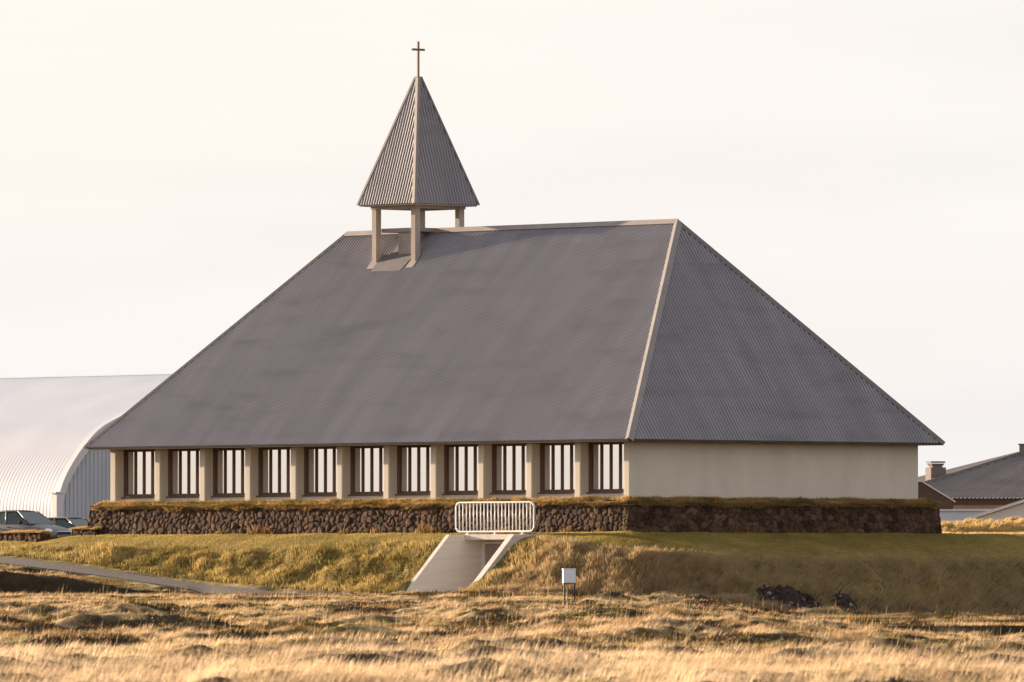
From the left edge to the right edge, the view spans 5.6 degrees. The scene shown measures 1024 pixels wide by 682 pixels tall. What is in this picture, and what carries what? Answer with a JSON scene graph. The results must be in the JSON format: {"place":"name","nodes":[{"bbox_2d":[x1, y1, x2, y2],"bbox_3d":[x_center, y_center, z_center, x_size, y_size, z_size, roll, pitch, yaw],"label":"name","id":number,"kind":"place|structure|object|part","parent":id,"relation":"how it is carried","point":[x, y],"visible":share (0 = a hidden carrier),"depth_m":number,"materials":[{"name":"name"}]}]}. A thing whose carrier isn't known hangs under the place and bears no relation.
{"place":"outdoors","nodes":[
{"label":"outdoors","id":0,"kind":"place"},
{"bbox_2d":[0,557,350,593],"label":"path","id":1,"kind":"structure","parent":0,"point":[206,588],"depth_m":407.78,"materials":[{"name":"grey concrete"}]},
{"bbox_2d":[0,518,1023,681],"bbox_3d":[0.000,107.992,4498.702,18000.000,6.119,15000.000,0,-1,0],"label":"ground","id":2,"kind":"structure","parent":0,"point":[11,581],"depth_m":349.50,"materials":[{"name":"beige plant"}]},
{"bbox_2d":[0,531,49,541],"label":"stone wall","id":3,"kind":"structure","parent":2,"relation":"on","point":[31,537],"depth_m":421.67,"materials":[{"name":"brown stone"}]},
{"bbox_2d":[0,529,51,533],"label":"wall top grass","id":4,"kind":"structure","parent":3,"relation":"on","point":[26,531],"depth_m":421.68,"materials":[{"name":"yellow plant"}]},
{"bbox_2d":[0,510,71,539],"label":"parked car","id":5,"kind":"object","parent":2,"relation":"on","point":[10,520],"visible":0.48,"depth_m":432.90,"materials":[{"name":"silver metal"}]},
{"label":"side window","id":6,"kind":"part","parent":5,"relation":"part of","materials":[{"name":"grey glass"}]},
{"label":"side window","id":7,"kind":"part","parent":5,"relation":"part of","materials":[{"name":"black glass"}]},
{"bbox_2d":[47,517,87,528],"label":"parked car","id":8,"kind":"object","parent":2,"relation":"on","point":[68,522],"visible":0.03,"depth_m":440.50,"materials":[{"name":"paint"}]},
{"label":"side window","id":9,"kind":"part","parent":8,"relation":"part of","materials":[{"name":"black glass"}]},
{"bbox_2d":[0,373,172,519],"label":"arched hall","id":10,"kind":"structure","parent":2,"relation":"on","point":[51,427],"depth_m":473.92,"materials":[{"name":"white metal"}]},
{"bbox_2d":[71,528,101,535],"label":"stone wall","id":11,"kind":"structure","parent":2,"relation":"on","point":[81,532],"depth_m":419.17,"materials":[{"name":"brown stone"}]},
{"bbox_2d":[70,526,101,529],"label":"wall top grass","id":12,"kind":"structure","parent":11,"relation":"on","point":[82,527],"depth_m":419.38,"materials":[{"name":"yellow plant"}]},
{"bbox_2d":[407,534,539,591],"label":"basement entrance","id":13,"kind":"object","parent":2,"relation":"on","point":[453,563],"visible":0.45,"depth_m":399.40,"materials":[{"name":"concrete"}]},
{"bbox_2d":[485,544,500,565],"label":"door","id":14,"kind":"structure","parent":13,"relation":"in","point":[490,549],"depth_m":399.98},
{"bbox_2d":[455,501,534,533],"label":"guard railing","id":15,"kind":"object","parent":13,"relation":"on","point":[501,502],"visible":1,"depth_m":398.73,"materials":[{"name":"white metal"}]},
{"bbox_2d":[0,614,1023,681],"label":"field grass","id":16,"kind":"structure","parent":2,"relation":"on","point":[744,659],"depth_m":215.46,"materials":[{"name":"plant"}]},
{"bbox_2d":[0,535,1023,615],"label":"bank grass","id":17,"kind":"structure","parent":2,"relation":"on","point":[666,559],"depth_m":395.48,"materials":[{"name":"plant"}]},
{"bbox_2d":[0,530,1023,569],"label":"lawn grass","id":18,"kind":"structure","parent":2,"relation":"on","point":[733,536],"depth_m":401.77,"materials":[{"name":"green plant"}]},
{"bbox_2d":[0,566,1023,681],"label":"seed stalks","id":19,"kind":"object","parent":2,"relation":"on","point":[464,680],"visible":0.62,"depth_m":257.54,"materials":[{"name":"plant"}]},
{"bbox_2d":[84,41,944,501],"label":"church","id":20,"kind":"structure","parent":2,"relation":"on","point":[646,359],"depth_m":406.85,"materials":[{"name":"paint"}]},
{"bbox_2d":[121,449,154,497],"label":"window","id":21,"kind":"structure","parent":20,"relation":"in","point":[139,465],"depth_m":418.97,"materials":[{"name":"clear glass"}]},
{"bbox_2d":[166,449,199,497],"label":"window","id":22,"kind":"structure","parent":20,"relation":"in","point":[183,464],"depth_m":416.93,"materials":[{"name":"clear glass"}]},
{"bbox_2d":[211,448,244,496],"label":"window","id":23,"kind":"structure","parent":20,"relation":"in","point":[228,463],"depth_m":414.90,"materials":[{"name":"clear glass"}]},
{"bbox_2d":[256,447,290,496],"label":"window","id":24,"kind":"structure","parent":20,"relation":"in","point":[274,464],"depth_m":412.88,"materials":[{"name":"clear glass"}]},
{"bbox_2d":[302,447,336,495],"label":"window","id":25,"kind":"structure","parent":20,"relation":"in","point":[320,463],"depth_m":410.87,"materials":[{"name":"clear glass"}]},
{"bbox_2d":[348,446,383,495],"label":"window","id":26,"kind":"structure","parent":20,"relation":"in","point":[366,462],"depth_m":408.87,"materials":[{"name":"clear glass"}]},
{"bbox_2d":[395,445,430,494],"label":"window","id":27,"kind":"structure","parent":20,"relation":"in","point":[413,461],"depth_m":406.78,"materials":[{"name":"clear glass"}]},
{"bbox_2d":[442,444,477,494],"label":"window","id":28,"kind":"structure","parent":20,"relation":"in","point":[460,461],"depth_m":404.79,"materials":[{"name":"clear glass"}]},
{"bbox_2d":[489,444,525,493],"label":"window","id":29,"kind":"structure","parent":20,"relation":"in","point":[508,460],"depth_m":402.72,"materials":[{"name":"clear glass"}]},
{"bbox_2d":[538,443,574,493],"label":"window","id":30,"kind":"structure","parent":20,"relation":"in","point":[557,460],"depth_m":400.66,"materials":[{"name":"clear glass"}]},
{"bbox_2d":[586,442,623,492],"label":"window","id":31,"kind":"structure","parent":20,"relation":"in","point":[606,459],"depth_m":398.71,"materials":[{"name":"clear glass"}]},
{"bbox_2d":[87,497,941,534],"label":"retaining wall","id":32,"kind":"structure","parent":2,"relation":"on","point":[693,517],"depth_m":404.34,"materials":[{"name":"stone"}]},
{"bbox_2d":[88,494,938,510],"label":"wall top grass","id":33,"kind":"structure","parent":32,"relation":"on","point":[920,500],"depth_m":404.70,"materials":[{"name":"plant"}]},
{"bbox_2d":[91,500,938,511],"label":"wall edge grass","id":34,"kind":"structure","parent":32,"relation":"on","point":[593,504],"depth_m":404.54,"materials":[{"name":"plant"}]},
{"bbox_2d":[215,521,878,534],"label":"wall foot weeds","id":35,"kind":"object","parent":2,"relation":"on","point":[430,529],"depth_m":403.35,"materials":[{"name":"plant"}]},
{"bbox_2d":[562,568,575,605],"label":"utility box","id":36,"kind":"object","parent":2,"relation":"on","point":[568,575],"visible":0.91,"depth_m":354.11,"materials":[{"name":"white plastic"}]},
{"bbox_2d":[756,584,822,609],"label":"rock outcrop","id":37,"kind":"object","parent":2,"relation":"on","point":[789,595],"visible":0.83,"depth_m":390.38,"materials":[{"name":"stone"}]},
{"bbox_2d":[829,592,857,609],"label":"rock outcrop","id":38,"kind":"object","parent":2,"relation":"on","point":[847,602],"visible":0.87,"depth_m":392.22,"materials":[{"name":"stone"}]},
{"bbox_2d":[939,509,991,522],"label":"white building","id":39,"kind":"structure","parent":2,"relation":"on","point":[946,515],"depth_m":451.95,"materials":[{"name":"white paint"}]},
{"bbox_2d":[918,444,1023,508],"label":"brown house","id":40,"kind":"structure","parent":2,"relation":"on","point":[994,483],"depth_m":468.25,"materials":[{"name":"stained timber"},{"name":"corrugated metal"},{"name":"stucco"}]},
{"bbox_2d":[941,516,1023,533],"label":"golden bank grass","id":41,"kind":"structure","parent":2,"relation":"on","point":[973,522],"depth_m":431.69,"materials":[{"name":"plant"}]},
{"bbox_2d":[970,499,1023,520],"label":"white gabled shed","id":42,"kind":"structure","parent":2,"relation":"on","point":[1015,509],"depth_m":443.79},
{"bbox_2d":[0,0,1023,476],"label":"sky","id":43,"kind":"structure","parent":0,"point":[167,166],"materials":[{"name":"white"}]}
]}

